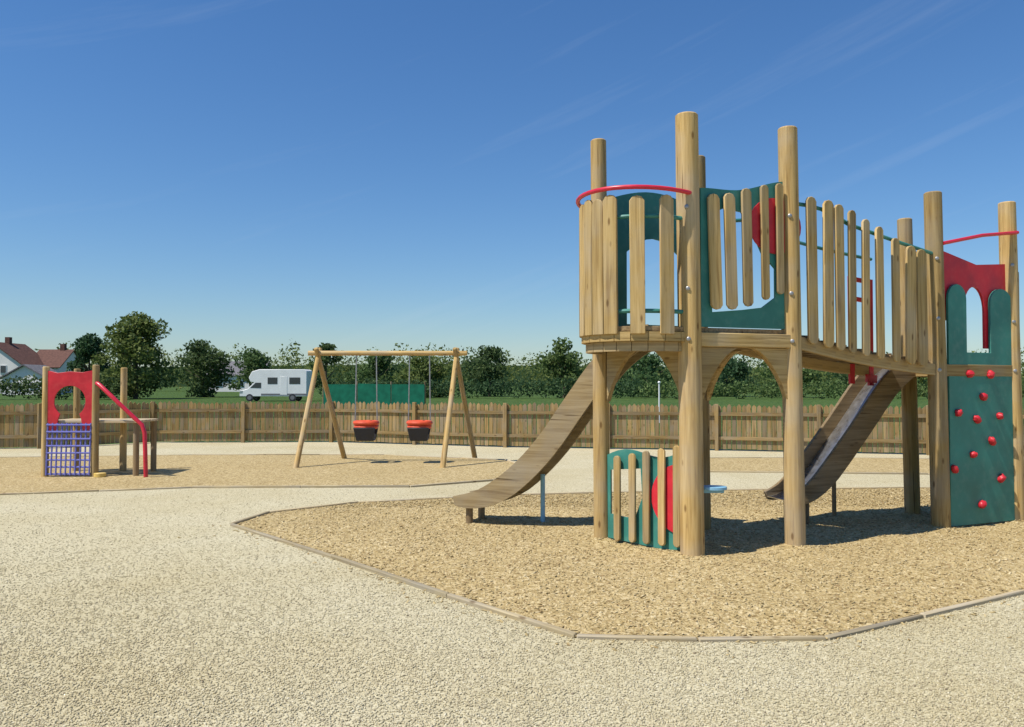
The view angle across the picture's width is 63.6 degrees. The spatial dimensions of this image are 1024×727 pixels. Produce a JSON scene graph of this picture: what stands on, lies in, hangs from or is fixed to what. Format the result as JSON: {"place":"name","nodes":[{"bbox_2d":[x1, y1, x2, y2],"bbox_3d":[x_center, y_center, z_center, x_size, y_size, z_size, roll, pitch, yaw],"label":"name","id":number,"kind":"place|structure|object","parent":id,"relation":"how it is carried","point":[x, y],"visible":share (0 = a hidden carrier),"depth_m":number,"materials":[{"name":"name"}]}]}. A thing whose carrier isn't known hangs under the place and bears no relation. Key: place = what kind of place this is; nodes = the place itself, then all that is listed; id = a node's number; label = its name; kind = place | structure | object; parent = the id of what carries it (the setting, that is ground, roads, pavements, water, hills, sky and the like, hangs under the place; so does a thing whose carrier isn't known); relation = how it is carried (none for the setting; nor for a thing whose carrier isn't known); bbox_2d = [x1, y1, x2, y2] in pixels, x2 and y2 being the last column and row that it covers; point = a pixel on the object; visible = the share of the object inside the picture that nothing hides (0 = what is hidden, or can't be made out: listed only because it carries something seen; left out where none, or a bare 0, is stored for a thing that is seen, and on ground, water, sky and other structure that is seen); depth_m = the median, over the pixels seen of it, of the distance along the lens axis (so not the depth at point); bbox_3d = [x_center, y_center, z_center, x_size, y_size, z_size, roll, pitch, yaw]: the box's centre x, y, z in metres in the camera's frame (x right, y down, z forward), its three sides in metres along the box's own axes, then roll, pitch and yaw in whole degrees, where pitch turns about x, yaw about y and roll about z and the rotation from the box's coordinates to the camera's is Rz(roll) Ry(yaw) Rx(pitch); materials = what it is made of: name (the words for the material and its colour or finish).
{"place":"outdoors","nodes":[
{"label":"outdoors","id":0,"kind":"place"},
{"bbox_2d":[0,337,43,390],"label":"house","id":1,"kind":"structure","parent":0,"point":[13,356],"depth_m":142.07,"materials":[{"name":"white tile"}]},
{"bbox_2d":[0,365,6,372],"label":"window","id":2,"kind":"structure","parent":1,"relation":"in","point":[3,368],"depth_m":139.93,"materials":[{"name":"grey glass"}]},
{"bbox_2d":[0,364,63,394],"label":"house","id":3,"kind":"structure","parent":0,"point":[22,370],"depth_m":121.99,"materials":[{"name":"grey tile"}]},
{"bbox_2d":[37,344,87,392],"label":"house","id":4,"kind":"structure","parent":0,"point":[57,360],"depth_m":148.84,"materials":[{"name":"brown tile"}]},
{"bbox_2d":[206,361,271,391],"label":"house","id":5,"kind":"structure","parent":0,"point":[226,388],"depth_m":169.94,"materials":[{"name":"grey tile"}]},
{"bbox_2d":[0,441,1023,726],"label":"gravel","id":6,"kind":"structure","parent":0,"point":[562,477],"depth_m":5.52,"materials":[{"name":"beige gravel"}]},
{"bbox_2d":[0,403,36,447],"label":"picket fence","id":7,"kind":"object","parent":6,"relation":"on","point":[24,434],"visible":1,"depth_m":20.36,"materials":[{"name":"brown wood"}]},
{"bbox_2d":[37,401,151,448],"bbox_3d":[-10.714,1.584,21.384,0.125,1.194,2.858,-1,-2,45],"label":"picket fence","id":8,"kind":"object","parent":6,"relation":"on","point":[135,409],"visible":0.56,"depth_m":21.57,"materials":[{"name":"brown wood"}]},
{"bbox_2d":[150,401,328,442],"bbox_3d":[-7.355,1.615,22.507,4.865,1.188,0.125,0,-1,-3],"label":"picket fence","id":9,"kind":"object","parent":6,"relation":"on","point":[174,419],"visible":0.85,"depth_m":22.53,"materials":[{"name":"brown wood"}]},
{"bbox_2d":[0,455,513,493],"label":"woodchip surface","id":10,"kind":"object","parent":6,"relation":"on","point":[19,474],"visible":0.94,"depth_m":14.77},
{"bbox_2d":[41,365,157,477],"bbox_3d":[-7.142,1.022,14.565,1.876,1.980,1.151,0,-1,0],"label":"climbing frame","id":11,"kind":"object","parent":10,"relation":"on","point":[88,384],"visible":0.97,"depth_m":14.15,"materials":[{"name":"brown wood"}]},
{"bbox_2d":[293,347,476,467],"bbox_3d":[-2.440,0.882,16.633,3.427,2.411,2.098,0,-1,0],"label":"swing set","id":12,"kind":"object","parent":10,"relation":"on","point":[367,430],"visible":0.98,"depth_m":16.56,"materials":[{"name":"brown wood"}]},
{"bbox_2d":[0,454,514,494],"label":"timber edging","id":13,"kind":"object","parent":6,"relation":"on","point":[354,486],"visible":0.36,"depth_m":12.70,"materials":[{"name":"brown wood"}]},
{"bbox_2d":[329,401,502,445],"bbox_3d":[-2.585,1.592,21.728,5.144,1.195,0.125,-1,-2,21],"label":"picket fence","id":14,"kind":"object","parent":6,"relation":"on","point":[397,432],"visible":0.83,"depth_m":21.68,"materials":[{"name":"brown wood"}]},
{"bbox_2d":[503,402,714,448],"bbox_3d":[2.347,1.558,20.305,5.225,1.194,0.125,0,-1,11],"label":"picket fence","id":15,"kind":"object","parent":6,"relation":"on","point":[633,429],"visible":0.61,"depth_m":20.27,"materials":[{"name":"brown wood"}]},
{"bbox_2d":[230,487,1023,641],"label":"timber edging","id":16,"kind":"object","parent":6,"relation":"on","point":[573,634],"visible":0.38,"depth_m":5.76,"materials":[{"name":"brown wood"}]},
{"bbox_2d":[237,489,1023,639],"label":"woodchip surface","id":17,"kind":"object","parent":6,"relation":"on","point":[758,616],"visible":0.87,"depth_m":7.25,"materials":[{"name":"beige wood"}]},
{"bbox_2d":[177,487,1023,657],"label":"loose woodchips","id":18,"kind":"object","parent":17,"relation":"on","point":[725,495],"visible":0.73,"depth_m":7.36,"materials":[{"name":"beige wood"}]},
{"bbox_2d":[453,111,1023,555],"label":"play structure","id":19,"kind":"object","parent":17,"relation":"on","point":[975,441],"visible":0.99,"depth_m":8.29,"materials":[{"name":"brown wood"}]},
{"bbox_2d":[714,404,925,452],"bbox_3d":[7.111,1.532,19.181,4.662,1.190,0.125,0,-1,16],"label":"picket fence","id":20,"kind":"object","parent":6,"relation":"on","point":[771,438],"visible":0.56,"depth_m":19.46,"materials":[{"name":"brown wood"}]},
{"bbox_2d":[710,457,929,474],"bbox_3d":[8.455,2.009,16.009,11.639,0.103,3.236,0,-1,6],"label":"timber edging","id":21,"kind":"object","parent":6,"relation":"on","point":[783,471],"visible":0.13,"depth_m":14.83,"materials":[{"name":"brown wood"}]},
{"bbox_2d":[710,458,929,472],"bbox_3d":[8.460,1.982,16.009,11.623,0.001,3.192,0,-1,6],"label":"woodchip surface","id":22,"kind":"object","parent":6,"relation":"on","point":[854,465],"visible":0.4,"depth_m":16.23,"materials":[{"name":"beige wood"}]},
{"bbox_2d":[926,405,1023,454],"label":"picket fence","id":23,"kind":"object","parent":6,"relation":"on","point":[927,437],"visible":0.07,"depth_m":18.49,"materials":[{"name":"brown wood"}]},
{"bbox_2d":[0,387,1023,453],"bbox_3d":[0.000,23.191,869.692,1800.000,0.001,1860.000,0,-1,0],"label":"meadow","id":24,"kind":"structure","parent":0,"point":[171,395],"depth_m":75.36,"materials":[{"name":"green plant"}]},
{"bbox_2d":[0,371,120,399],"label":"hedge","id":25,"kind":"object","parent":24,"relation":"on","point":[22,388],"visible":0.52,"depth_m":83.81,"materials":[{"name":"green plant"}]},
{"bbox_2d":[66,333,110,397],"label":"broadleaf tree","id":26,"kind":"object","parent":24,"relation":"on","point":[86,346],"visible":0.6,"depth_m":95.37,"materials":[{"name":"green plant"}]},
{"bbox_2d":[91,311,182,398],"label":"broadleaf tree","id":27,"kind":"object","parent":24,"relation":"on","point":[130,345],"visible":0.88,"depth_m":86.92,"materials":[{"name":"green plant"}]},
{"bbox_2d":[174,339,234,396],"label":"broadleaf tree","id":28,"kind":"object","parent":24,"relation":"on","point":[203,353],"visible":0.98,"depth_m":98.77,"materials":[{"name":"green plant"}]},
{"bbox_2d":[228,347,275,390],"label":"broadleaf tree","id":29,"kind":"object","parent":24,"relation":"on","point":[254,359],"visible":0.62,"depth_m":106.59,"materials":[{"name":"green plant"}]},
{"bbox_2d":[240,369,311,400],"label":"motorhome","id":30,"kind":"object","parent":24,"relation":"on","point":[293,384],"visible":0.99,"depth_m":75.97,"materials":[{"name":"white paint"}]},
{"bbox_2d":[250,383,260,387],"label":"window","id":31,"kind":"structure","parent":30,"relation":"in","point":[257,385],"depth_m":75.97,"materials":[{"name":"black glass"}]},
{"bbox_2d":[268,377,276,383],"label":"window","id":32,"kind":"structure","parent":30,"relation":"in","point":[271,380],"depth_m":75.97,"materials":[{"name":"black glass"}]},
{"bbox_2d":[280,376,286,394],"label":"door","id":33,"kind":"structure","parent":30,"relation":"in","point":[283,379],"depth_m":75.95,"materials":[{"name":"white paint"}]},
{"bbox_2d":[289,377,299,383],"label":"window","id":34,"kind":"structure","parent":30,"relation":"in","point":[292,380],"depth_m":75.97,"materials":[{"name":"black glass"}]},
{"bbox_2d":[310,342,342,387],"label":"broadleaf tree","id":35,"kind":"object","parent":24,"relation":"on","point":[326,360],"visible":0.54,"depth_m":83.77,"materials":[{"name":"green plant"}]},
{"bbox_2d":[322,382,425,406],"bbox_3d":[-8.691,2.016,52.009,6.514,1.750,0.116,0,-1,0],"label":"screen fence","id":36,"kind":"object","parent":24,"relation":"on","point":[388,394],"visible":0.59,"depth_m":51.95,"materials":[{"name":"green fabric"}]},
{"bbox_2d":[342,356,405,383],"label":"broadleaf tree","id":37,"kind":"object","parent":24,"relation":"on","point":[365,372],"visible":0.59,"depth_m":103.72,"materials":[{"name":"green plant"}]},
{"bbox_2d":[392,350,452,397],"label":"broadleaf tree","id":38,"kind":"object","parent":24,"relation":"on","point":[436,371],"visible":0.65,"depth_m":97.59,"materials":[{"name":"green plant"}]},
{"bbox_2d":[316,376,644,397],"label":"hedge","id":39,"kind":"object","parent":24,"relation":"on","point":[554,389],"visible":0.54,"depth_m":91.78,"materials":[{"name":"green plant"}]},
{"bbox_2d":[460,345,510,395],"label":"broadleaf tree","id":40,"kind":"object","parent":24,"relation":"on","point":[484,369],"visible":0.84,"depth_m":105.00,"materials":[{"name":"green plant"}]},
{"bbox_2d":[34,338,1023,391],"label":"distant wood","id":41,"kind":"object","parent":24,"relation":"on","point":[541,374],"visible":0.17,"depth_m":189.89,"materials":[{"name":"green plant"}]},
{"bbox_2d":[535,337,582,397],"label":"broadleaf tree","id":42,"kind":"object","parent":24,"relation":"on","point":[566,363],"visible":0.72,"depth_m":95.26,"materials":[{"name":"green plant"}]},
{"bbox_2d":[613,352,674,397],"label":"broadleaf tree","id":43,"kind":"object","parent":24,"relation":"on","point":[646,362],"visible":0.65,"depth_m":99.37,"materials":[{"name":"green plant"}]},
{"bbox_2d":[712,356,758,396],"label":"broadleaf tree","id":44,"kind":"object","parent":24,"relation":"on","point":[734,369],"visible":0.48,"depth_m":102.78,"materials":[{"name":"green plant"}]},
{"bbox_2d":[752,362,825,396],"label":"broadleaf tree","id":45,"kind":"object","parent":24,"relation":"on","point":[808,375],"visible":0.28,"depth_m":97.30,"materials":[{"name":"green plant"}]},
{"bbox_2d":[636,379,1023,398],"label":"hedge","id":46,"kind":"object","parent":24,"relation":"on","point":[759,391],"visible":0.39,"depth_m":87.70,"materials":[{"name":"green plant"}]},
{"bbox_2d":[834,373,856,392],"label":"broadleaf tree","id":47,"kind":"object","parent":24,"relation":"on","point":[844,377],"visible":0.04,"depth_m":101.32,"materials":[{"name":"green plant"}]},
{"bbox_2d":[917,377,927,396],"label":"broadleaf tree","id":48,"kind":"object","parent":24,"relation":"on","point":[922,379],"visible":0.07,"depth_m":106.23,"materials":[{"name":"green plant"}]},
{"bbox_2d":[0,0,1023,372],"label":"sky","id":49,"kind":"structure","parent":0,"point":[351,175],"materials":[{"name":"blue"}]},
{"bbox_2d":[90,364,1022,386],"bbox_3d":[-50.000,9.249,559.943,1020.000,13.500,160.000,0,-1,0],"label":"hills","id":50,"kind":"structure","parent":0,"point":[335,378],"depth_m":479.98,"materials":[{"name":"green plant"}]},
{"bbox_2d":[658,381,660,422],"bbox_3d":[6.063,1.584,33.971,0.117,1.720,0.117,0,-1,0],"label":"marker post","id":51,"kind":"object","parent":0,"point":[659,382],"visible":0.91,"depth_m":33.95,"materials":[{"name":"white paint"}]}
]}

